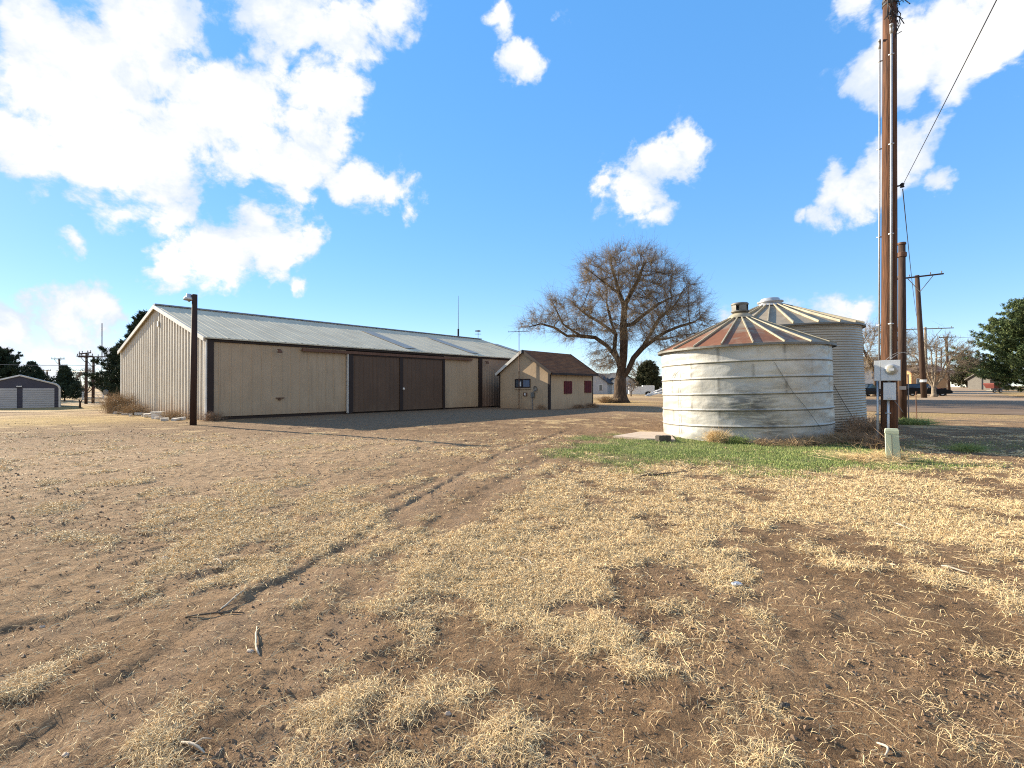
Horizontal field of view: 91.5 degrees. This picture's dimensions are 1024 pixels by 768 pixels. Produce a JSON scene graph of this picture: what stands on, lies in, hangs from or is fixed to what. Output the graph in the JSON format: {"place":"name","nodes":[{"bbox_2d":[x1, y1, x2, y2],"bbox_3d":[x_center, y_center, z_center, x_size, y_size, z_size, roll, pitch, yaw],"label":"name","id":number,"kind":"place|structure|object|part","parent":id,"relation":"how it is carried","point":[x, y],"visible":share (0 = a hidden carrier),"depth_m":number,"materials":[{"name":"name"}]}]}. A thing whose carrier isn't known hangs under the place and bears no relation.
{"place":"outdoors","nodes":[
{"label":"outdoors","id":0,"kind":"place"},
{"bbox_2d":[0,386,1023,767],"bbox_3d":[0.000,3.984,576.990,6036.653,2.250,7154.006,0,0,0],"label":"ground","id":1,"kind":"structure","parent":0,"point":[644,412],"depth_m":3.50,"materials":[{"name":"brown soil"}]},
{"bbox_2d":[0,346,37,378],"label":"pine tree","id":2,"kind":"object","parent":1,"relation":"on","point":[11,368],"visible":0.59,"depth_m":73.98,"materials":[{"name":"green plant"}]},
{"bbox_2d":[0,375,60,407],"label":"steel garage","id":3,"kind":"structure","parent":1,"relation":"on","point":[19,391],"depth_m":50.35,"materials":[{"name":"grey metal"}]},
{"bbox_2d":[0,388,16,407],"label":"garage door","id":4,"kind":"structure","parent":3,"relation":"in","point":[8,396],"depth_m":49.40,"materials":[{"name":"metal"}]},
{"bbox_2d":[23,388,53,407],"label":"garage door","id":5,"kind":"structure","parent":3,"relation":"in","point":[32,397],"depth_m":50.86,"materials":[{"name":"metal"}]},
{"bbox_2d":[19,360,52,381],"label":"pine tree","id":6,"kind":"object","parent":1,"relation":"on","point":[40,374],"visible":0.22,"depth_m":79.85,"materials":[{"name":"green plant"}]},
{"bbox_2d":[61,752,68,757],"bbox_3d":[-1.903,1.580,2.129,0.032,0.020,0.030,0,0,0],"label":"pale stone","id":7,"kind":"object","parent":1,"relation":"on","point":[64,754],"visible":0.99,"depth_m":2.12,"materials":[{"name":"stone"}]},
{"bbox_2d":[49,366,80,400],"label":"spruce tree","id":8,"kind":"object","parent":1,"relation":"on","point":[66,382],"visible":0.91,"depth_m":71.60,"materials":[{"name":"green plant"}]},
{"bbox_2d":[68,380,83,398],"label":"spruce tree","id":9,"kind":"object","parent":1,"relation":"on","point":[78,395],"visible":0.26,"depth_m":83.91,"materials":[{"name":"green plant"}]},
{"bbox_2d":[54,367,101,392],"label":"bare tree","id":10,"kind":"object","parent":1,"relation":"on","point":[77,375],"visible":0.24,"depth_m":95.42,"materials":[{"name":"brown plant"}]},
{"bbox_2d":[76,350,92,403],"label":"utility pole","id":11,"kind":"object","parent":1,"relation":"on","point":[86,356],"visible":1,"depth_m":61.88,"materials":[{"name":"brown wood"}]},
{"bbox_2d":[79,354,104,402],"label":"utility pole","id":12,"kind":"object","parent":1,"relation":"on","point":[93,386],"visible":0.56,"depth_m":63.88,"materials":[{"name":"brown wood"}]},
{"bbox_2d":[0,364,95,365],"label":"power line","id":13,"kind":"object","parent":12,"relation":"attached to","point":[56,365],"visible":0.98,"depth_m":64.57,"materials":[{"name":"black metal"}]},
{"bbox_2d":[101,323,102,359],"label":"radio mast","id":14,"kind":"object","parent":1,"relation":"on","point":[101,338],"visible":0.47,"depth_m":330.04,"materials":[{"name":"grey metal"}]},
{"bbox_2d":[88,340,119,397],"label":"pine tree","id":15,"kind":"object","parent":1,"relation":"on","point":[101,373],"visible":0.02,"depth_m":54.83,"materials":[{"name":"green plant"}]},
{"bbox_2d":[103,390,110,398],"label":"utility box","id":16,"kind":"object","parent":1,"relation":"on","point":[105,392],"visible":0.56,"depth_m":46.80,"materials":[{"name":"grey metal"}]},
{"bbox_2d":[82,387,137,413],"bbox_3d":[-23.629,1.181,30.386,4.824,2.286,4.379,0,0,-28],"label":"dry shrub","id":17,"kind":"object","parent":1,"relation":"on","point":[111,404],"visible":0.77,"depth_m":29.92,"materials":[{"name":"beige plant"}]},
{"bbox_2d":[82,309,147,395],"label":"pine tree","id":18,"kind":"object","parent":1,"relation":"on","point":[112,383],"visible":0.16,"depth_m":49.66,"materials":[{"name":"green plant"}]},
{"bbox_2d":[97,403,151,414],"bbox_3d":[-21.294,1.407,28.635,3.742,1.180,3.537,0,0,18],"label":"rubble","id":19,"kind":"object","parent":1,"relation":"on","point":[142,409],"visible":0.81,"depth_m":28.21,"materials":[{"name":"brown plant"}]},
{"bbox_2d":[150,412,163,418],"bbox_3d":[-17.730,1.558,24.962,0.518,0.340,0.379,0,0,-18],"label":"concrete block","id":20,"kind":"object","parent":1,"relation":"on","point":[154,414],"visible":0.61,"depth_m":24.79,"materials":[{"name":"concrete"}]},
{"bbox_2d":[133,409,189,419],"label":"dry weeds","id":21,"kind":"object","parent":1,"relation":"on","point":[171,413],"visible":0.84,"depth_m":24.41,"materials":[{"name":"brown plant"}]},
{"bbox_2d":[183,294,197,424],"bbox_3d":[-13.204,-0.952,20.485,0.524,5.516,0.404,0,0,0],"label":"yard light post","id":22,"kind":"object","parent":1,"relation":"on","point":[193,298],"visible":0.97,"depth_m":20.42,"materials":[{"name":"brown wood"}]},
{"bbox_2d":[180,737,211,752],"bbox_3d":[-1.385,1.574,2.202,0.146,0.040,0.055,0,0,20],"label":"stick","id":23,"kind":"object","parent":1,"relation":"on","point":[196,745],"visible":0.99,"depth_m":2.19,"materials":[{"name":"beige wood"}]},
{"bbox_2d":[185,602,243,617],"bbox_3d":[-2.066,1.581,3.495,0.358,0.049,0.117,0,0,-19],"label":"stick","id":24,"kind":"object","parent":1,"relation":"on","point":[216,612],"visible":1,"depth_m":3.45,"materials":[{"name":"brown wood"}]},
{"bbox_2d":[197,411,233,420],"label":"dry weeds","id":25,"kind":"object","parent":1,"relation":"on","point":[213,416],"visible":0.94,"depth_m":23.14,"materials":[{"name":"brown plant"}]},
{"bbox_2d":[218,588,246,611],"bbox_3d":[-2.053,1.583,3.661,0.026,0.026,0.367,0,0,0],"label":"stick","id":26,"kind":"object","parent":1,"relation":"on","point":[235,596],"visible":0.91,"depth_m":3.67,"materials":[{"name":"grey wood"}]},
{"bbox_2d":[255,626,259,654],"bbox_3d":[-1.596,1.592,3.117,0.025,0.026,0.391,0,0,-29],"label":"stick","id":27,"kind":"object","parent":1,"relation":"on","point":[256,648],"visible":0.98,"depth_m":3.06,"materials":[{"name":"beige wood"}]},
{"bbox_2d":[117,303,518,419],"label":"metal barn","id":28,"kind":"structure","parent":1,"relation":"on","point":[255,366],"depth_m":28.89,"materials":[{"name":"beige metal"}]},
{"bbox_2d":[352,354,400,411],"bbox_3d":[-8.296,-0.033,30.694,0.118,3.420,3.613,0,0,40],"label":"sliding door","id":29,"kind":"structure","parent":28,"relation":"in","point":[376,380],"depth_m":30.60,"materials":[{"name":"brown metal"}]},
{"bbox_2d":[401,357,442,409],"bbox_3d":[-5.963,-0.018,33.496,0.245,3.420,3.682,0,0,38],"label":"sliding door","id":30,"kind":"structure","parent":28,"relation":"in","point":[421,378],"depth_m":33.38,"materials":[{"name":"brown metal"}]},
{"bbox_2d":[457,302,458,335],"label":"whip antenna","id":31,"kind":"object","parent":28,"relation":"on","point":[458,321],"visible":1,"depth_m":46.39,"materials":[{"name":"grey metal"}]},
{"bbox_2d":[502,726,520,731],"bbox_3d":[-0.004,1.578,2.284,0.100,0.021,0.014,0,0,-16],"label":"stick","id":32,"kind":"object","parent":1,"relation":"on","point":[511,727],"visible":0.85,"depth_m":2.28,"materials":[{"name":"brown wood"}]},
{"bbox_2d":[535,405,546,409],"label":"dry weeds","id":33,"kind":"object","parent":1,"relation":"on","point":[540,407],"visible":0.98,"depth_m":34.68,"materials":[{"name":"brown plant"}]},
{"bbox_2d":[495,350,597,409],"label":"stucco shed","id":34,"kind":"structure","parent":1,"relation":"on","point":[528,379],"depth_m":36.42,"materials":[{"name":"brown paint"}]},
{"bbox_2d":[514,379,530,388],"bbox_3d":[0.760,-0.012,36.186,1.524,0.720,0.110,0,0,40],"label":"window","id":35,"kind":"structure","parent":34,"relation":"in","point":[519,383],"depth_m":36.15,"materials":[{"name":"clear glass"}]},
{"bbox_2d":[564,381,571,393],"bbox_3d":[4.089,0.245,36.451,0.088,0.912,1.013,0,0,40],"label":"boarded window","id":36,"kind":"structure","parent":34,"relation":"in","point":[567,384],"depth_m":36.38,"materials":[{"name":"red wood"}]},
{"bbox_2d":[584,381,591,392],"bbox_3d":[5.875,0.210,38.598,0.088,0.916,0.994,0,0,40],"label":"boarded window","id":37,"kind":"structure","parent":34,"relation":"in","point":[587,384],"depth_m":38.53,"materials":[{"name":"red wood"}]},
{"bbox_2d":[573,403,588,407],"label":"dry weeds","id":38,"kind":"object","parent":1,"relation":"on","point":[579,406],"visible":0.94,"depth_m":36.84,"materials":[{"name":"brown plant"}]},
{"bbox_2d":[586,402,600,407],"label":"dry weeds","id":39,"kind":"object","parent":1,"relation":"on","point":[593,405],"visible":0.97,"depth_m":38.16,"materials":[{"name":"brown plant"}]},
{"bbox_2d":[593,373,613,393],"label":"gabled house","id":40,"kind":"structure","parent":1,"relation":"on","point":[600,386],"depth_m":104.75,"materials":[{"name":"grey paint"}]},
{"bbox_2d":[594,393,618,402],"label":"dry weeds","id":41,"kind":"object","parent":1,"relation":"on","point":[606,399],"visible":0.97,"depth_m":48.86,"materials":[{"name":"beige plant"}]},
{"bbox_2d":[506,227,720,402],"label":"bare tree","id":42,"kind":"object","parent":1,"relation":"on","point":[623,371],"visible":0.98,"depth_m":48.95,"materials":[{"name":"brown plant"}]},
{"bbox_2d":[609,372,635,393],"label":"white house","id":43,"kind":"structure","parent":1,"relation":"on","point":[612,377],"depth_m":109.66,"materials":[{"name":"white paint"}]},
{"bbox_2d":[626,378,639,395],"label":"bare tree","id":44,"kind":"object","parent":1,"relation":"on","point":[631,385],"visible":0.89,"depth_m":81.79,"materials":[{"name":"brown plant"}]},
{"bbox_2d":[628,385,654,394],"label":"enclosed trailer","id":45,"kind":"object","parent":1,"relation":"on","point":[643,389],"visible":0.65,"depth_m":85.61,"materials":[{"name":"white metal"}]},
{"bbox_2d":[613,432,674,441],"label":"concrete slab","id":46,"kind":"structure","parent":1,"relation":"on","point":[644,435],"depth_m":15.71,"materials":[{"name":"beige concrete"}]},
{"bbox_2d":[626,355,661,379],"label":"bare tree","id":47,"kind":"object","parent":1,"relation":"on","point":[633,373],"visible":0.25,"depth_m":123.85,"materials":[{"name":"brown plant"}]},
{"bbox_2d":[634,359,661,392],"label":"juniper tree","id":48,"kind":"object","parent":1,"relation":"on","point":[647,373],"visible":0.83,"depth_m":106.81,"materials":[{"name":"green plant"}]},
{"bbox_2d":[640,472,676,476],"bbox_3d":[2.637,1.615,8.960,0.848,0.040,0.050,0,0,-23],"label":"stick","id":49,"kind":"object","parent":1,"relation":"on","point":[657,474],"visible":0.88,"depth_m":8.95,"materials":[{"name":"wood"}]},
{"bbox_2d":[655,435,670,441],"bbox_3d":[4.391,1.594,14.504,0.398,0.200,0.199,0,0,-18],"label":"cinder block","id":50,"kind":"object","parent":1,"relation":"on","point":[660,438],"depth_m":14.43,"materials":[{"name":"grey concrete"}]},
{"bbox_2d":[364,446,1023,767],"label":"fallen straw","id":51,"kind":"object","parent":1,"relation":"on","point":[813,620],"visible":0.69,"depth_m":3.30,"materials":[{"name":"beige plant"}]},
{"bbox_2d":[694,424,733,442],"bbox_3d":[5.790,1.429,14.176,1.540,0.660,1.440,0,0,-38],"label":"grass tuft","id":52,"kind":"object","parent":1,"relation":"on","point":[717,436],"visible":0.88,"depth_m":14.06,"materials":[{"name":"plant"}]},
{"bbox_2d":[731,581,742,585],"bbox_3d":[1.791,1.583,3.969,0.088,0.035,0.046,0,0,0],"label":"plastic scrap","id":53,"kind":"object","parent":1,"relation":"on","point":[736,582],"visible":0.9,"depth_m":3.96,"materials":[{"name":"white plastic"}]},
{"bbox_2d":[725,430,754,444],"bbox_3d":[6.296,1.492,13.910,1.347,0.506,1.224,0,0,37],"label":"grass tuft","id":54,"kind":"object","parent":1,"relation":"on","point":[734,441],"visible":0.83,"depth_m":13.76,"materials":[{"name":"green plant"}]},
{"bbox_2d":[657,302,836,443],"bbox_3d":[7.529,-0.470,16.356,5.280,4.430,5.280,-1,-1,0],"label":"grain bin","id":55,"kind":"object","parent":1,"relation":"on","point":[740,371],"visible":0.98,"depth_m":14.23,"materials":[{"name":"metal"}]},
{"bbox_2d":[736,437,795,446],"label":"dry weeds","id":56,"kind":"object","parent":1,"relation":"on","point":[764,442],"visible":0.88,"depth_m":13.46,"materials":[{"name":"beige plant"}]},
{"bbox_2d":[780,702,789,709],"bbox_3d":[1.337,1.578,2.442,0.049,0.038,0.032,0,0,-20],"label":"grey pebble","id":57,"kind":"object","parent":1,"relation":"on","point":[785,704],"visible":0.96,"depth_m":2.44,"materials":[{"name":"grey stone"}]},
{"bbox_2d":[769,431,822,446],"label":"dry weeds","id":58,"kind":"object","parent":1,"relation":"on","point":[798,442],"visible":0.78,"depth_m":13.36,"materials":[{"name":"beige plant"}]},
{"bbox_2d":[748,297,867,430],"bbox_3d":[10.943,-0.920,20.916,6.490,5.380,6.490,-2,-1,0],"label":"grain bin","id":59,"kind":"object","parent":1,"relation":"on","point":[849,387],"visible":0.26,"depth_m":18.13,"materials":[{"name":"metal"}]},
{"bbox_2d":[792,433,845,446],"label":"dry weeds","id":60,"kind":"object","parent":1,"relation":"on","point":[819,442],"visible":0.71,"depth_m":13.46,"materials":[{"name":"brown plant"}]},
{"bbox_2d":[799,429,861,445],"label":"dry weeds","id":61,"kind":"object","parent":1,"relation":"on","point":[832,439],"visible":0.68,"depth_m":13.74,"materials":[{"name":"brown plant"}]},
{"bbox_2d":[826,426,875,445],"bbox_3d":[9.404,1.458,13.756,2.081,0.819,2.196,0,0,0],"label":"brush heap","id":62,"kind":"object","parent":1,"relation":"on","point":[853,438],"visible":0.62,"depth_m":13.57,"materials":[{"name":"brown plant"}]},
{"bbox_2d":[805,447,927,466],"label":"dry weeds","id":63,"kind":"object","parent":1,"relation":"on","point":[853,456],"visible":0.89,"depth_m":10.62,"materials":[{"name":"plant"}]},
{"bbox_2d":[835,411,908,432],"bbox_3d":[12.184,1.344,17.356,2.712,1.055,3.219,0,0,35],"label":"brush heap","id":64,"kind":"object","parent":1,"relation":"on","point":[854,420],"visible":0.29,"depth_m":17.33,"materials":[{"name":"brown plant"}]},
{"bbox_2d":[864,356,880,388],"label":"cream house","id":65,"kind":"structure","parent":1,"relation":"on","point":[869,378],"depth_m":73.34,"materials":[{"name":"white"}]},
{"bbox_2d":[865,384,880,395],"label":"parked car","id":66,"kind":"object","parent":1,"relation":"on","point":[870,389],"visible":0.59,"depth_m":58.83,"materials":[{"name":"black paint"}]},
{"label":"windows","id":67,"kind":"part","parent":66,"relation":"part of","materials":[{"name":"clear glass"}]},
{"bbox_2d":[832,413,914,439],"bbox_3d":[10.229,1.216,14.607,2.495,1.110,2.328,0,0,32],"label":"brush heap","id":68,"kind":"object","parent":1,"relation":"on","point":[863,428],"visible":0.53,"depth_m":14.48,"materials":[{"name":"brown plant"}]},
{"bbox_2d":[830,427,934,449],"bbox_3d":[9.326,1.387,12.821,2.089,0.713,1.808,0,0,10],"label":"brush heap","id":69,"kind":"object","parent":1,"relation":"on","point":[876,442],"visible":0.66,"depth_m":12.67,"materials":[{"name":"brown plant"}]},
{"bbox_2d":[876,742,888,754],"bbox_3d":[1.628,1.592,2.182,0.032,0.026,0.094,0,0,18],"label":"stick","id":70,"kind":"object","parent":1,"relation":"on","point":[886,746],"visible":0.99,"depth_m":2.19,"materials":[{"name":"beige wood"}]},
{"bbox_2d":[841,443,929,461],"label":"dry weeds","id":71,"kind":"object","parent":1,"relation":"on","point":[904,456],"visible":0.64,"depth_m":10.51,"materials":[{"name":"plant"}]},
{"bbox_2d":[884,428,900,460],"bbox_3d":[8.063,1.325,10.572,0.272,0.758,0.228,0,0,33],"label":"cable pedestal","id":72,"kind":"object","parent":1,"relation":"on","point":[892,443],"visible":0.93,"depth_m":10.50,"materials":[{"name":"beige plastic"}]},
{"bbox_2d":[874,0,911,445],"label":"utility pole","id":73,"kind":"object","parent":1,"relation":"on","point":[887,370],"visible":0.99,"depth_m":12.80,"materials":[{"name":"brown wood"}]},
{"bbox_2d":[902,189,916,315],"bbox_3d":[25.104,-5.780,31.166,0.022,1.814,47.621,0,0,39],"label":"power line","id":74,"kind":"object","parent":73,"relation":"attached to","point":[907,240],"visible":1,"depth_m":16.77,"materials":[{"name":"black metal"}]},
{"bbox_2d":[903,0,996,183],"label":"power line","id":75,"kind":"object","parent":73,"relation":"attached to","point":[953,85],"visible":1,"depth_m":7.69,"materials":[{"name":"black metal"}]},
{"bbox_2d":[862,317,925,395],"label":"bare tree","id":76,"kind":"object","parent":1,"relation":"on","point":[868,358],"visible":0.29,"depth_m":60.72,"materials":[{"name":"brown plant"}]},
{"bbox_2d":[898,242,908,418],"bbox_3d":[19.101,-2.567,24.442,0.502,8.785,0.428,0,0,-32],"label":"pole stub","id":77,"kind":"object","parent":1,"relation":"on","point":[903,386],"visible":0.79,"depth_m":24.36,"materials":[{"name":"brown wood"}]},
{"bbox_2d":[915,391,916,416],"bbox_3d":[19.732,1.045,24.366,0.082,1.361,0.072,0,0,35],"label":"marker stake","id":78,"kind":"object","parent":1,"relation":"on","point":[916,402],"visible":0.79,"depth_m":24.35,"materials":[{"name":"wood"}]},
{"bbox_2d":[898,416,950,425],"bbox_3d":[16.449,1.518,20.694,3.702,1.113,3.158,0,0,-40],"label":"grass tuft","id":79,"kind":"object","parent":1,"relation":"on","point":[913,421],"visible":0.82,"depth_m":20.48,"materials":[{"name":"green plant"}]},
{"bbox_2d":[906,271,943,397],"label":"utility pole","id":80,"kind":"object","parent":1,"relation":"on","point":[923,380],"visible":0.84,"depth_m":49.68,"materials":[{"name":"brown wood"}]},
{"bbox_2d":[907,365,950,387],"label":"house","id":81,"kind":"structure","parent":1,"relation":"on","point":[941,384],"depth_m":79.74,"materials":[{"name":"beige"}]},
{"bbox_2d":[907,326,953,367],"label":"utility pole","id":82,"kind":"object","parent":1,"relation":"on","point":[925,329],"visible":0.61,"depth_m":80.81,"materials":[{"name":"brown wood"}]},
{"bbox_2d":[907,321,985,396],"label":"bare tree","id":83,"kind":"object","parent":1,"relation":"on","point":[933,383],"visible":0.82,"depth_m":53.33,"materials":[{"name":"brown plant"}]},
{"bbox_2d":[939,335,955,389],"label":"utility pole","id":84,"kind":"object","parent":1,"relation":"on","point":[948,383],"visible":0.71,"depth_m":87.84,"materials":[{"name":"brown wood"}]},
{"bbox_2d":[874,399,1023,401],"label":"road edge","id":85,"kind":"object","parent":1,"relation":"on","point":[958,400],"visible":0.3,"depth_m":40.11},
{"bbox_2d":[941,565,970,573],"bbox_3d":[3.832,1.596,4.307,0.021,0.027,0.199,0,0,-34],"label":"stick","id":86,"kind":"object","parent":1,"relation":"on","point":[955,568],"visible":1,"depth_m":4.31,"materials":[{"name":"beige wood"}]},
{"bbox_2d":[950,364,978,387],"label":"juniper tree","id":87,"kind":"object","parent":1,"relation":"on","point":[960,378],"visible":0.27,"depth_m":103.63,"materials":[{"name":"green plant"}]},
{"bbox_2d":[918,387,1023,400],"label":"lane","id":88,"kind":"structure","parent":1,"relation":"on","point":[962,393],"depth_m":55.73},
{"bbox_2d":[907,384,952,395],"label":"parked car","id":89,"kind":"object","parent":88,"relation":"on","point":[913,388],"visible":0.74,"depth_m":59.34,"materials":[{"name":"black paint"}]},
{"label":"windows","id":90,"kind":"part","parent":89,"relation":"part of","materials":[{"name":"black glass"}]},
{"bbox_2d":[928,434,1019,454],"bbox_3d":[11.066,1.492,12.075,1.567,0.720,1.644,0,0,0],"label":"grass tuft","id":91,"kind":"object","parent":1,"relation":"on","point":[962,447],"visible":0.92,"depth_m":12.13,"materials":[{"name":"green plant"}]},
{"bbox_2d":[946,296,1023,391],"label":"juniper tree","id":92,"kind":"object","parent":1,"relation":"on","point":[1006,366],"visible":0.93,"depth_m":58.22,"materials":[{"name":"green plant"}]},
{"bbox_2d":[964,374,1008,389],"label":"shed","id":93,"kind":"structure","parent":1,"relation":"on","point":[975,382],"depth_m":89.95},
{"bbox_2d":[983,383,1002,392],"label":"farm wagon","id":94,"kind":"object","parent":1,"relation":"on","point":[989,385],"visible":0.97,"depth_m":72.44,"materials":[{"name":"red paint"}]},
{"bbox_2d":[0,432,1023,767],"bbox_3d":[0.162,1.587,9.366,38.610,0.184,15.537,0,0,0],"label":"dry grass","id":95,"kind":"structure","parent":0,"point":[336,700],"depth_m":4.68,"materials":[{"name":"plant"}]},
{"bbox_2d":[0,0,1023,386],"label":"sky","id":96,"kind":"structure","parent":0,"point":[390,164],"materials":[{"name":"blue"}]},
{"bbox_2d":[526,432,1023,480],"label":"green grass","id":97,"kind":"structure","parent":0,"point":[776,463],"depth_m":11.35,"materials":[{"name":"green plant"}]},
{"bbox_2d":[866,399,1023,414],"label":"road","id":98,"kind":"structure","parent":0,"point":[983,407],"depth_m":33.74,"materials":[{"name":"grey asphalt"}]}
]}

